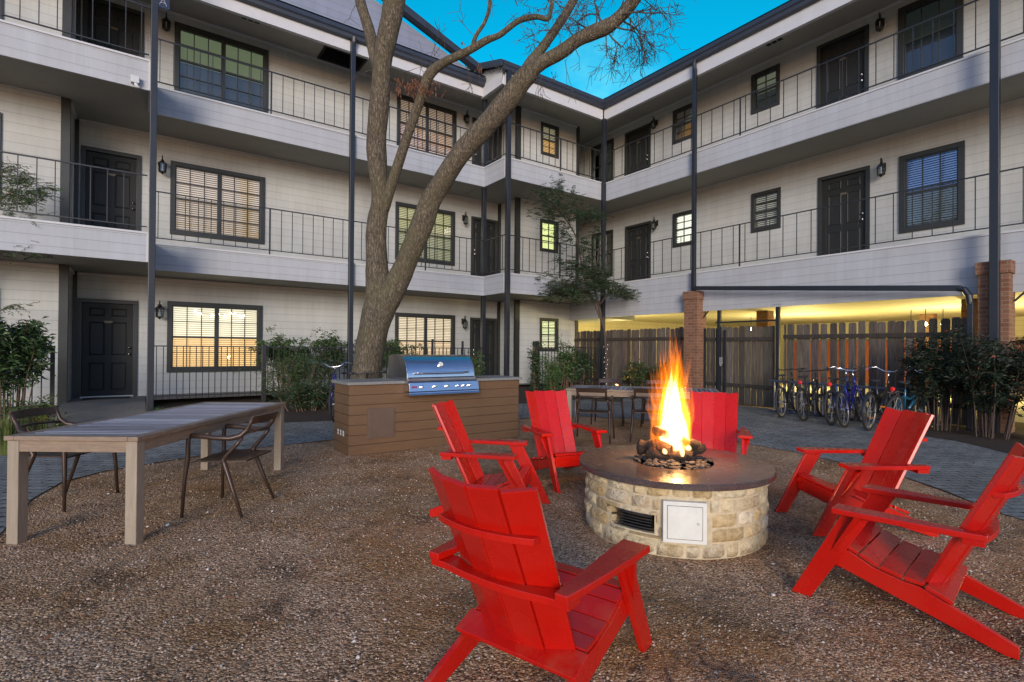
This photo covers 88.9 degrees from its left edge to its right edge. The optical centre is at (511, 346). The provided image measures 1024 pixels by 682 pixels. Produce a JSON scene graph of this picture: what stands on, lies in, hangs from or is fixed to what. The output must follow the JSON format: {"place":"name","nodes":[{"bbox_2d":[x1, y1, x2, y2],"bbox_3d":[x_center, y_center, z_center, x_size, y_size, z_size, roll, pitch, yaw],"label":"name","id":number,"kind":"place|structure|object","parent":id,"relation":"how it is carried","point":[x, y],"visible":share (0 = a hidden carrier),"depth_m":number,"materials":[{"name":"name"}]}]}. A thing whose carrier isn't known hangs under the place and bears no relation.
{"place":"outdoors","nodes":[
{"label":"outdoors","id":0,"kind":"place"},
{"bbox_2d":[2,405,58,430],"bbox_3d":[-9.982,1.191,5.146,7.800,0.220,8.000,1,0,-36],"label":"flower bed","id":1,"kind":"object","parent":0,"point":[29,420],"depth_m":8.67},
{"bbox_2d":[2,346,55,419],"bbox_3d":[-9.440,0.604,7.874,3.850,1.260,0.050,1,0,-36],"label":"metal fence","id":2,"kind":"object","parent":1,"relation":"on","point":[52,377],"visible":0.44,"depth_m":8.96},
{"bbox_2d":[0,315,58,428],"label":"leafy bush","id":3,"kind":"object","parent":1,"relation":"on","point":[27,345],"visible":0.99,"depth_m":8.02,"materials":[{"name":"green plant"}]},
{"bbox_2d":[0,156,63,315],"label":"young tree","id":4,"kind":"object","parent":1,"relation":"on","point":[12,197],"visible":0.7,"depth_m":9.09,"materials":[{"name":"green plant"}]},
{"bbox_2d":[0,394,67,430],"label":"bush","id":5,"kind":"object","parent":1,"relation":"on","point":[38,405],"visible":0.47,"depth_m":7.79,"materials":[{"name":"green plant"}]},
{"bbox_2d":[45,396,145,427],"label":"porch path","id":6,"kind":"structure","parent":0,"point":[79,410],"depth_m":9.78,"materials":[{"name":"concrete"}]},
{"bbox_2d":[82,396,129,399],"bbox_3d":[-8.635,1.110,11.127,0.800,0.015,0.450,1,0,-36],"label":"doormat","id":7,"kind":"object","parent":6,"relation":"on","point":[101,398],"visible":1,"depth_m":11.08,"materials":[{"name":"black rubber"}]},
{"bbox_2d":[154,390,326,399],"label":"patio","id":8,"kind":"structure","parent":0,"point":[199,396],"depth_m":11.91,"materials":[{"name":"concrete"}]},
{"bbox_2d":[248,325,326,392],"bbox_3d":[-5.405,0.322,12.565,1.877,1.650,0.659,1,0,-29],"label":"hedge shrub","id":9,"kind":"object","parent":8,"relation":"on","point":[288,342],"visible":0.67,"depth_m":12.46,"materials":[{"name":"green plant"}]},
{"bbox_2d":[302,328,355,388],"bbox_3d":[-4.443,0.349,13.115,1.632,1.618,0.590,1,0,-41],"label":"hedge shrub","id":10,"kind":"object","parent":8,"relation":"on","point":[330,341],"visible":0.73,"depth_m":12.99,"materials":[{"name":"green plant"}]},
{"bbox_2d":[381,336,428,377],"bbox_3d":[-3.144,0.393,13.996,2.037,1.561,0.884,1,0,-36],"label":"hedge shrub","id":11,"kind":"object","parent":8,"relation":"on","point":[395,343],"visible":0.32,"depth_m":13.90,"materials":[{"name":"green plant"}]},
{"bbox_2d":[154,383,630,422],"bbox_3d":[-2.358,1.305,13.937,12.120,0.220,6.600,1,0,-36],"label":"flower bed","id":12,"kind":"object","parent":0,"point":[320,413],"visible":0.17,"depth_m":11.57,"materials":[{"name":"soil"}]},
{"bbox_2d":[154,345,346,401],"bbox_3d":[-5.750,0.627,11.874,3.990,1.320,0.090,1,0,-36],"label":"metal fence","id":13,"kind":"object","parent":12,"relation":"on","point":[263,361],"visible":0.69,"depth_m":11.63,"materials":[{"name":"metal"}]},
{"bbox_2d":[232,353,338,403],"bbox_3d":[-4.890,0.720,11.615,2.345,1.114,1.001,1,0,-36],"label":"feathery shrub","id":14,"kind":"object","parent":12,"relation":"on","point":[298,374],"visible":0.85,"depth_m":11.57,"materials":[{"name":"green plant"}]},
{"bbox_2d":[253,380,334,411],"bbox_3d":[-4.284,1.021,10.891,1.984,0.698,0.924,1,0,-36],"label":"bush","id":15,"kind":"object","parent":12,"relation":"on","point":[308,393],"visible":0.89,"depth_m":10.73,"materials":[{"name":"green plant"}]},
{"bbox_2d":[353,339,483,377],"bbox_3d":[-2.400,0.568,14.154,3.870,1.520,0.050,1,0,-36],"label":"metal fence","id":16,"kind":"object","parent":12,"relation":"on","point":[432,347],"visible":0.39,"depth_m":14.30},
{"bbox_2d":[467,350,484,375],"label":"hedge shrub","id":17,"kind":"object","parent":12,"relation":"on","point":[477,370],"visible":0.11,"depth_m":13.55,"materials":[{"name":"green plant"}]},
{"bbox_2d":[526,341,545,391],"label":"leafy bush","id":18,"kind":"object","parent":12,"relation":"on","point":[534,365],"visible":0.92,"depth_m":14.89,"materials":[{"name":"green plant"}]},
{"bbox_2d":[538,353,573,391],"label":"leafy bush","id":19,"kind":"object","parent":12,"relation":"on","point":[553,375],"visible":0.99,"depth_m":14.61,"materials":[{"name":"green plant"}]},
{"bbox_2d":[532,341,599,390],"bbox_3d":[1.722,0.621,15.879,2.680,1.500,0.140,1,0,-36],"label":"metal fence","id":20,"kind":"object","parent":12,"relation":"on","point":[535,349],"visible":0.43,"depth_m":16.01,"materials":[{"name":"metal"}]},
{"bbox_2d":[553,334,584,392],"bbox_3d":[1.657,0.492,15.415,0.964,1.753,1.090,0,0,9],"label":"leafy bush","id":21,"kind":"object","parent":12,"relation":"on","point":[571,373],"visible":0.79,"depth_m":15.36,"materials":[{"name":"green plant"}]},
{"bbox_2d":[556,346,597,384],"bbox_3d":[2.042,0.688,16.383,1.490,1.384,1.032,1,0,-19],"label":"leafy bush","id":22,"kind":"object","parent":12,"relation":"on","point":[586,367],"visible":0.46,"depth_m":16.32,"materials":[{"name":"green plant"}]},
{"bbox_2d":[524,173,640,384],"bbox_3d":[2.117,-1.749,15.392,3.707,6.404,2.617,1,0,-8],"label":"slender tree","id":23,"kind":"object","parent":12,"relation":"on","point":[599,282],"visible":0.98,"depth_m":15.14,"materials":[{"name":"green plant"}]},
{"bbox_2d":[620,359,653,386],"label":"leafy bush","id":24,"kind":"object","parent":12,"relation":"on","point":[639,375],"visible":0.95,"depth_m":15.29,"materials":[{"name":"green plant"}]},
{"bbox_2d":[0,376,1023,681],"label":"ground","id":25,"kind":"structure","parent":0,"point":[770,654],"depth_m":2.97,"materials":[{"name":"gravel"}]},
{"bbox_2d":[8,407,118,511],"bbox_3d":[-3.952,0.957,4.571,0.596,0.812,0.595,0,0,1],"label":"dining armchair","id":26,"kind":"object","parent":25,"relation":"on","point":[19,414],"visible":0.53,"depth_m":4.51,"materials":[{"name":"brown metal"}]},
{"bbox_2d":[4,402,285,544],"bbox_3d":[-3.016,1.000,4.728,0.920,0.750,2.330,0,0,0],"label":"dining table","id":27,"kind":"object","parent":25,"relation":"on","point":[133,437],"visible":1,"depth_m":3.65,"materials":[{"name":"brown wood"}]},
{"bbox_2d":[180,410,278,518],"bbox_3d":[-2.333,0.969,4.433,0.596,0.812,0.595,0,0,1],"label":"dining armchair","id":28,"kind":"object","parent":25,"relation":"on","point":[224,456],"visible":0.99,"depth_m":4.27,"materials":[{"name":"brown metal"}]},
{"bbox_2d":[0,0,632,411],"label":"apartment building","id":29,"kind":"structure","parent":25,"relation":"on","point":[248,122],"depth_m":12.74,"materials":[{"name":"white paint"}]},
{"bbox_2d":[0,112,1,203],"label":"window","id":30,"kind":"structure","parent":29,"relation":"in","point":[0,112],"depth_m":9.70,"materials":[{"name":"black glass"}]},
{"bbox_2d":[80,302,132,397],"bbox_3d":[-8.889,0.102,11.481,0.924,2.077,0.140,1,0,-36],"label":"door","id":31,"kind":"structure","parent":29,"relation":"in","point":[107,329],"depth_m":11.49,"materials":[{"name":"paint"}]},
{"bbox_2d":[85,151,136,230],"bbox_3d":[-8.849,-3.195,11.533,0.884,2.052,0.095,1,0,-36],"label":"door","id":32,"kind":"structure","parent":29,"relation":"in","point":[98,176],"depth_m":11.54,"materials":[{"name":"paint"}]},
{"bbox_2d":[88,1,139,55],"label":"door","id":33,"kind":"structure","parent":29,"relation":"in","point":[100,12],"depth_m":11.56,"materials":[{"name":"paint"}]},
{"bbox_2d":[131,74,139,87],"bbox_3d":[-6.928,-4.853,9.599,0.133,0.226,0.127,1,0,-36],"label":"security camera","id":34,"kind":"object","parent":29,"relation":"attached to","point":[135,79],"visible":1,"depth_m":9.57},
{"bbox_2d":[155,300,163,318],"bbox_3d":[-8.046,-0.822,11.918,0.184,0.433,0.252,1,0,-36],"label":"wall lantern","id":35,"kind":"object","parent":29,"relation":"attached to","point":[159,308],"depth_m":11.86,"materials":[{"name":"metal"}]},
{"bbox_2d":[158,155,166,173],"bbox_3d":[-8.004,-4.131,11.950,0.184,0.433,0.252,1,0,-36],"label":"wall lantern","id":36,"kind":"object","parent":29,"relation":"attached to","point":[162,163],"depth_m":11.90,"materials":[{"name":"metal"}]},
{"bbox_2d":[158,0,169,10],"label":"hanging sign","id":37,"kind":"object","parent":29,"relation":"attached to","point":[164,4],"visible":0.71,"depth_m":10.50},
{"bbox_2d":[161,12,170,31],"bbox_3d":[-7.946,-7.411,11.993,0.184,0.433,0.252,1,0,-36],"label":"wall lantern","id":38,"kind":"object","parent":29,"relation":"attached to","point":[166,25],"depth_m":11.94,"materials":[{"name":"metal"}]},
{"bbox_2d":[166,301,262,371],"bbox_3d":[-7.210,-0.209,12.732,2.020,1.660,0.165,1,0,-36],"label":"window","id":39,"kind":"structure","parent":29,"relation":"in","point":[185,325],"depth_m":12.68,"materials":[{"name":"clear glass"}]},
{"bbox_2d":[170,160,264,243],"bbox_3d":[-7.160,-3.453,12.769,2.020,1.710,0.165,1,0,-36],"label":"window","id":40,"kind":"structure","parent":29,"relation":"in","point":[188,179],"depth_m":12.73,"materials":[{"name":"clear glass"}]},
{"bbox_2d":[174,21,268,112],"bbox_3d":[-7.128,-6.723,12.867,2.020,1.690,0.285,1,0,-36],"label":"window","id":41,"kind":"structure","parent":29,"relation":"in","point":[186,35],"depth_m":12.78,"materials":[{"name":"clear glass"}]},
{"bbox_2d":[395,312,454,354],"bbox_3d":[-2.699,-0.153,16.041,2.010,1.660,0.285,1,0,-36],"label":"window","id":42,"kind":"structure","parent":29,"relation":"in","point":[413,329],"depth_m":15.99,"materials":[{"name":"beige glass"}]},
{"bbox_2d":[395,201,454,265],"bbox_3d":[-2.693,-3.398,16.046,2.000,1.710,0.285,1,0,-36],"label":"window","id":43,"kind":"structure","parent":29,"relation":"in","point":[445,220],"depth_m":16.23,"materials":[{"name":"black glass"}]},
{"bbox_2d":[397,94,456,156],"bbox_3d":[-2.652,-6.638,16.078,2.000,1.630,0.285,1,0,-36],"label":"window","id":44,"kind":"structure","parent":29,"relation":"in","point":[404,102],"depth_m":16.14,"materials":[{"name":"black glass"}]},
{"bbox_2d":[472,320,493,375],"bbox_3d":[-0.964,0.176,17.187,0.854,2.022,0.095,1,0,-36],"label":"door","id":45,"kind":"structure","parent":29,"relation":"in","point":[476,324],"depth_m":17.29,"materials":[{"name":"paint"}]},
{"bbox_2d":[473,220,493,275],"bbox_3d":[-0.934,-3.093,17.209,0.844,2.042,0.095,1,0,-36],"label":"door","id":46,"kind":"structure","parent":29,"relation":"in","point":[477,224],"depth_m":17.29,"materials":[{"name":"paint"}]},
{"bbox_2d":[474,131,495,165],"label":"door","id":47,"kind":"structure","parent":29,"relation":"in","point":[491,142],"depth_m":17.36,"materials":[{"name":"paint"}]},
{"bbox_2d":[539,318,558,350],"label":"window","id":48,"kind":"structure","parent":29,"relation":"in","point":[549,327],"depth_m":17.57,"materials":[{"name":"yellow glass"}]},
{"bbox_2d":[540,219,558,253],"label":"window","id":49,"kind":"structure","parent":29,"relation":"in","point":[548,231],"depth_m":17.59,"materials":[{"name":"yellow glass"}]},
{"bbox_2d":[541,121,558,158],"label":"window","id":50,"kind":"structure","parent":29,"relation":"in","point":[546,128],"depth_m":17.59,"materials":[{"name":"clear glass"}]},
{"bbox_2d":[331,375,521,455],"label":"grill island","id":51,"kind":"structure","parent":25,"relation":"on","point":[377,415],"depth_m":7.01,"materials":[{"name":"wood"}]},
{"bbox_2d":[388,355,478,395],"bbox_3d":[-1.104,0.391,7.417,1.071,0.538,0.759,1,0,-36],"label":"gas grill","id":52,"kind":"object","parent":51,"relation":"in","point":[433,374],"visible":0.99,"depth_m":7.17,"materials":[{"name":"silver metal"}]},
{"bbox_2d":[429,399,550,516],"bbox_3d":[-0.188,0.936,4.426,0.985,0.902,0.744,0,0,10],"label":"adirondack chair","id":53,"kind":"object","parent":25,"relation":"on","point":[466,456],"visible":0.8,"depth_m":4.51,"materials":[{"name":"red paint"}]},
{"bbox_2d":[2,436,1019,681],"bbox_3d":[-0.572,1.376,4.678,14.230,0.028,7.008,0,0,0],"label":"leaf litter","id":54,"kind":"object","parent":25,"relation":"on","point":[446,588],"visible":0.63,"depth_m":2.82,"materials":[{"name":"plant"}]},
{"bbox_2d":[343,0,696,378],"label":"tree","id":55,"kind":"object","parent":25,"relation":"on","point":[386,289],"visible":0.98,"depth_m":8.20,"materials":[{"name":"brown plant"}]},
{"bbox_2d":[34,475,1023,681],"bbox_3d":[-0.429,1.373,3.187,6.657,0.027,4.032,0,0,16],"label":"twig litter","id":56,"kind":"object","parent":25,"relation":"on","point":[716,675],"visible":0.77,"depth_m":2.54,"materials":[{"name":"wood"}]},
{"bbox_2d":[423,467,651,681],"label":"adirondack chair","id":57,"kind":"object","parent":25,"relation":"on","point":[539,606],"visible":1,"depth_m":1.97,"materials":[{"name":"red paint"}]},
{"bbox_2d":[522,390,606,493],"bbox_3d":[0.534,0.949,5.504,0.744,0.902,0.985,1,0,-22],"label":"adirondack chair","id":58,"kind":"object","parent":25,"relation":"on","point":[553,453],"visible":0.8,"depth_m":5.71,"materials":[{"name":"red paint"}]},
{"bbox_2d":[573,388,614,443],"bbox_3d":[1.219,1.017,7.828,0.596,0.812,0.596,0,0,16],"label":"dining armchair","id":59,"kind":"object","parent":25,"relation":"on","point":[590,390],"visible":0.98,"depth_m":7.71,"materials":[{"name":"brown metal"}]},
{"bbox_2d":[590,379,624,425],"bbox_3d":[1.800,1.033,9.719,0.596,0.812,0.596,0,0,16],"label":"dining armchair","id":60,"kind":"object","parent":25,"relation":"on","point":[614,399],"visible":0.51,"depth_m":9.79,"materials":[{"name":"brown metal"}]},
{"bbox_2d":[574,327,683,387],"bbox_3d":[3.550,0.462,16.132,0.062,1.990,4.720,1,0,-36],"label":"wooden fence","id":61,"kind":"object","parent":25,"relation":"on","point":[622,346],"visible":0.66,"depth_m":15.94,"materials":[{"name":"brown wood"}]},
{"bbox_2d":[566,385,719,424],"bbox_3d":[2.105,1.063,8.475,2.330,0.750,0.920,0,0,16],"label":"dining table","id":62,"kind":"object","parent":25,"relation":"on","point":[628,391],"visible":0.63,"depth_m":8.29,"materials":[{"name":"brown wood"}]},
{"bbox_2d":[629,388,668,441],"bbox_3d":[2.068,1.024,7.846,0.596,0.812,0.596,0,0,16],"label":"dining armchair","id":63,"kind":"object","parent":25,"relation":"on","point":[641,390],"visible":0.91,"depth_m":7.69,"materials":[{"name":"brown metal"}]},
{"bbox_2d":[640,380,670,426],"bbox_3d":[2.642,1.038,9.437,0.596,0.812,0.596,0,0,16],"label":"dining armchair","id":64,"kind":"object","parent":25,"relation":"on","point":[644,401],"visible":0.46,"depth_m":9.58,"materials":[{"name":"brown metal"}]},
{"bbox_2d":[579,444,776,559],"bbox_3d":[1.244,1.142,4.049,1.440,0.505,1.440,1,0,-36],"label":"fire pit","id":65,"kind":"object","parent":25,"relation":"on","point":[718,508],"visible":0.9,"depth_m":3.50,"materials":[{"name":"stone"}]},
{"bbox_2d":[634,454,712,469],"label":"lava rocks","id":66,"kind":"object","parent":65,"relation":"in","point":[697,462],"visible":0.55,"depth_m":3.91,"materials":[{"name":"stone"}]},
{"bbox_2d":[636,439,675,456],"bbox_3d":[1.123,0.794,4.074,0.295,0.136,0.138,0,0,35],"label":"log","id":67,"kind":"object","parent":66,"relation":"on","point":[665,448],"visible":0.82,"depth_m":4.04,"materials":[{"name":"wood"}]},
{"bbox_2d":[645,446,693,460],"bbox_3d":[1.206,0.835,4.014,0.359,0.122,0.107,0,0,18],"label":"log","id":68,"kind":"object","parent":66,"relation":"on","point":[675,455],"visible":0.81,"depth_m":3.98,"materials":[{"name":"wood"}]},
{"bbox_2d":[674,444,705,455],"bbox_3d":[1.398,0.803,4.104,0.263,0.119,0.106,1,0,-18],"label":"log","id":69,"kind":"object","parent":66,"relation":"on","point":[701,449],"visible":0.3,"depth_m":4.08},
{"bbox_2d":[652,426,700,449],"bbox_3d":[1.271,0.709,4.045,0.367,0.175,0.096,0,0,6],"label":"log","id":70,"kind":"object","parent":69,"relation":"on","point":[678,439],"visible":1,"depth_m":4.02,"materials":[{"name":"wood"}]},
{"bbox_2d":[662,499,706,544],"bbox_3d":[1.121,1.144,3.392,0.274,0.268,0.063,0,0,11],"label":"access door","id":71,"kind":"structure","parent":65,"relation":"in","point":[684,522],"depth_m":3.37,"materials":[{"name":"white metal"}]},
{"bbox_2d":[682,391,752,454],"bbox_3d":[2.102,0.961,5.472,0.744,0.902,0.985,0,0,23],"label":"adirondack chair","id":72,"kind":"object","parent":25,"relation":"on","point":[719,410],"visible":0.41,"depth_m":5.75,"materials":[{"name":"red paint"}]},
{"bbox_2d":[775,407,938,536],"bbox_3d":[2.725,0.958,4.141,0.985,0.902,0.744,0,0,1],"label":"adirondack chair","id":73,"kind":"object","parent":25,"relation":"on","point":[889,453],"visible":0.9,"depth_m":4.13,"materials":[{"name":"red paint"}]},
{"bbox_2d":[783,317,966,425],"bbox_3d":[7.344,0.460,10.842,0.062,1.988,3.380,1,0,-36],"label":"wooden fence","id":74,"kind":"object","parent":25,"relation":"on","point":[877,335],"visible":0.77,"depth_m":10.88,"materials":[{"name":"brown wood"}]},
{"bbox_2d":[791,442,1023,659],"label":"adirondack chair","id":75,"kind":"object","parent":25,"relation":"on","point":[944,577],"visible":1,"depth_m":2.68,"materials":[{"name":"red paint"}]},
{"bbox_2d":[0,398,1023,532],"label":"path","id":76,"kind":"structure","parent":0,"point":[957,467],"depth_m":7.30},
{"bbox_2d":[0,409,35,455],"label":"grass clump","id":77,"kind":"object","parent":76,"relation":"on","point":[6,428],"visible":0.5,"depth_m":6.42,"materials":[{"name":"green plant"}]},
{"bbox_2d":[27,413,69,430],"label":"grass clump","id":78,"kind":"object","parent":76,"relation":"on","point":[43,426],"visible":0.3,"depth_m":6.97,"materials":[{"name":"green plant"}]},
{"bbox_2d":[320,362,352,421],"bbox_3d":[-3.287,0.851,10.046,0.635,1.088,1.696,-4,0,-4],"label":"bicycle","id":79,"kind":"object","parent":76,"relation":"on","point":[330,400],"visible":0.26,"depth_m":9.53,"materials":[{"name":"blue metal"}]},
{"bbox_2d":[649,357,683,386],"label":"leafy bush","id":80,"kind":"object","parent":76,"relation":"on","point":[670,376],"visible":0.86,"depth_m":14.43,"materials":[{"name":"green plant"}]},
{"bbox_2d":[703,304,780,408],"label":"wooden gate","id":81,"kind":"structure","parent":76,"relation":"on","point":[735,357],"depth_m":12.95,"materials":[{"name":"brown wood"}]},
{"bbox_2d":[774,368,806,417],"bbox_3d":[5.859,0.976,11.073,0.614,0.996,1.696,-7,-5,44],"label":"bicycle","id":82,"kind":"object","parent":76,"relation":"on","point":[786,399],"visible":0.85,"depth_m":10.91,"materials":[{"name":"black metal"}]},
{"bbox_2d":[795,368,831,420],"bbox_3d":[6.046,0.975,10.534,1.696,0.996,0.614,1,-6,-42],"label":"bicycle","id":83,"kind":"object","parent":76,"relation":"on","point":[815,397],"visible":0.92,"depth_m":10.41,"materials":[{"name":"black metal"}]},
{"bbox_2d":[823,366,861,424],"bbox_3d":[6.290,0.925,9.981,1.696,1.088,0.635,1,-3,-40],"label":"bicycle","id":84,"kind":"object","parent":76,"relation":"on","point":[847,385],"visible":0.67,"depth_m":9.89,"materials":[{"name":"metal"}]},
{"bbox_2d":[831,366,868,427],"bbox_3d":[6.322,0.927,9.753,1.696,1.088,0.635,1,-7,-42],"label":"bicycle","id":85,"kind":"object","parent":76,"relation":"on","point":[854,391],"visible":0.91,"depth_m":9.61,"materials":[{"name":"metal"}]},
{"bbox_2d":[769,380,939,426],"bbox_3d":[6.827,1.111,10.662,0.496,0.715,2.960,1,0,-36],"label":"bike rack","id":86,"kind":"object","parent":76,"relation":"on","point":[838,385],"visible":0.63,"depth_m":10.91,"materials":[{"name":"metal"}]},
{"bbox_2d":[860,366,907,430],"bbox_3d":[6.577,0.923,9.317,1.732,1.088,0.635,1,3,-39],"label":"bicycle","id":87,"kind":"object","parent":76,"relation":"on","point":[877,408],"visible":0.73,"depth_m":9.16,"materials":[{"name":"metal"}]},
{"bbox_2d":[883,367,939,412],"bbox_3d":[6.880,0.930,9.031,1.696,1.088,0.635,1,9,-32],"label":"bicycle","id":88,"kind":"object","parent":76,"relation":"on","point":[914,403],"visible":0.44,"depth_m":8.88,"materials":[{"name":"metal"}]},
{"bbox_2d":[376,0,788,98],"label":"sky","id":89,"kind":"structure","parent":0,"point":[706,21],"materials":[{"name":"blue"}]},
{"bbox_2d":[665,377,1023,422],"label":"carport floor","id":90,"kind":"structure","parent":0,"point":[1018,418],"depth_m":13.76,"materials":[{"name":"concrete"}]},
{"bbox_2d":[570,0,1023,432],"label":"apartment wing","id":91,"kind":"structure","parent":90,"relation":"on","point":[744,172],"depth_m":12.45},
{"bbox_2d":[591,229,612,278],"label":"window","id":92,"kind":"structure","parent":91,"relation":"in","point":[609,234],"depth_m":18.73,"materials":[{"name":"black glass"}]},
{"bbox_2d":[591,138,613,181],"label":"window","id":93,"kind":"structure","parent":91,"relation":"in","point":[595,155],"depth_m":19.11,"materials":[{"name":"glass"}]},
{"bbox_2d":[628,127,647,174],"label":"door","id":94,"kind":"structure","parent":91,"relation":"in","point":[643,143],"depth_m":17.66,"materials":[{"name":"paint"}]},
{"bbox_2d":[628,224,648,280],"bbox_3d":[4.262,-3.030,17.611,0.095,2.002,0.934,1,0,-36],"label":"door","id":95,"kind":"structure","parent":91,"relation":"in","point":[637,235],"depth_m":17.65,"materials":[{"name":"paint"}]},
{"bbox_2d":[672,210,690,247],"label":"window","id":96,"kind":"structure","parent":91,"relation":"in","point":[681,220],"depth_m":16.25,"materials":[{"name":"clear glass"}]},
{"bbox_2d":[673,103,691,144],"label":"window","id":97,"kind":"structure","parent":91,"relation":"in","point":[683,113],"depth_m":16.22,"materials":[{"name":"clear glass"}]},
{"bbox_2d":[751,63,779,114],"bbox_3d":[6.914,-6.900,14.118,0.285,1.080,0.780,1,0,-36],"label":"window","id":98,"kind":"structure","parent":91,"relation":"in","point":[771,75],"depth_m":14.10,"materials":[{"name":"clear glass"}]},
{"bbox_2d":[751,187,780,232],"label":"window","id":99,"kind":"structure","parent":91,"relation":"in","point":[765,204],"depth_m":14.06,"materials":[{"name":"clear glass"}]},
{"bbox_2d":[821,31,864,106],"bbox_3d":[7.940,-6.317,12.541,0.095,2.072,0.964,1,0,-36],"label":"door","id":100,"kind":"structure","parent":91,"relation":"in","point":[850,61],"depth_m":12.54,"materials":[{"name":"paint"}]},
{"bbox_2d":[822,171,865,254],"bbox_3d":[7.935,-3.053,12.492,0.095,2.042,0.954,1,0,-36],"label":"door","id":101,"kind":"structure","parent":91,"relation":"in","point":[851,187],"depth_m":12.49,"materials":[{"name":"paint"}]},
{"bbox_2d":[875,12,884,31],"bbox_3d":[8.312,-7.284,11.774,0.252,0.433,0.184,1,0,-36],"label":"wall lantern","id":102,"kind":"object","parent":91,"relation":"attached to","point":[879,23],"depth_m":11.73,"materials":[{"name":"metal"}]},
{"bbox_2d":[876,158,885,176],"bbox_3d":[8.310,-3.994,11.722,0.252,0.433,0.184,1,0,-36],"label":"wall lantern","id":103,"kind":"object","parent":91,"relation":"attached to","point":[881,167],"depth_m":11.69,"materials":[{"name":"metal"}]},
{"bbox_2d":[898,0,963,79],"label":"window","id":104,"kind":"structure","parent":91,"relation":"in","point":[918,11],"depth_m":11.25,"materials":[{"name":"clear glass"}]},
{"bbox_2d":[899,140,964,233],"bbox_3d":[8.993,-3.336,11.159,0.285,1.710,1.130,1,0,-36],"label":"window","id":105,"kind":"structure","parent":91,"relation":"in","point":[945,163],"depth_m":11.13,"materials":[{"name":"clear glass"}]},
{"bbox_2d":[794,340,1020,383],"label":"parking wall","id":106,"kind":"structure","parent":90,"relation":"on","point":[828,359],"depth_m":23.82,"materials":[{"name":"wood"}]},
{"bbox_2d":[925,418,1023,452],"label":"flower bed","id":107,"kind":"object","parent":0,"point":[999,442],"visible":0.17,"depth_m":8.39,"materials":[{"name":"soil"}]},
{"bbox_2d":[893,324,1000,430],"bbox_3d":[7.319,0.534,8.926,1.681,1.819,1.511,1,0,-36],"label":"flowering bush","id":108,"kind":"object","parent":107,"relation":"on","point":[931,360],"visible":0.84,"depth_m":8.88,"materials":[{"name":"green plant"}]},
{"bbox_2d":[943,331,1023,439],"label":"flowering bush","id":109,"kind":"object","parent":107,"relation":"on","point":[986,378],"visible":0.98,"depth_m":8.14,"materials":[{"name":"green plant"}]},
{"bbox_2d":[998,359,1023,410],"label":"flowering bush","id":110,"kind":"object","parent":107,"relation":"on","point":[1020,383],"visible":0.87,"depth_m":7.75,"materials":[{"name":"green plant"}]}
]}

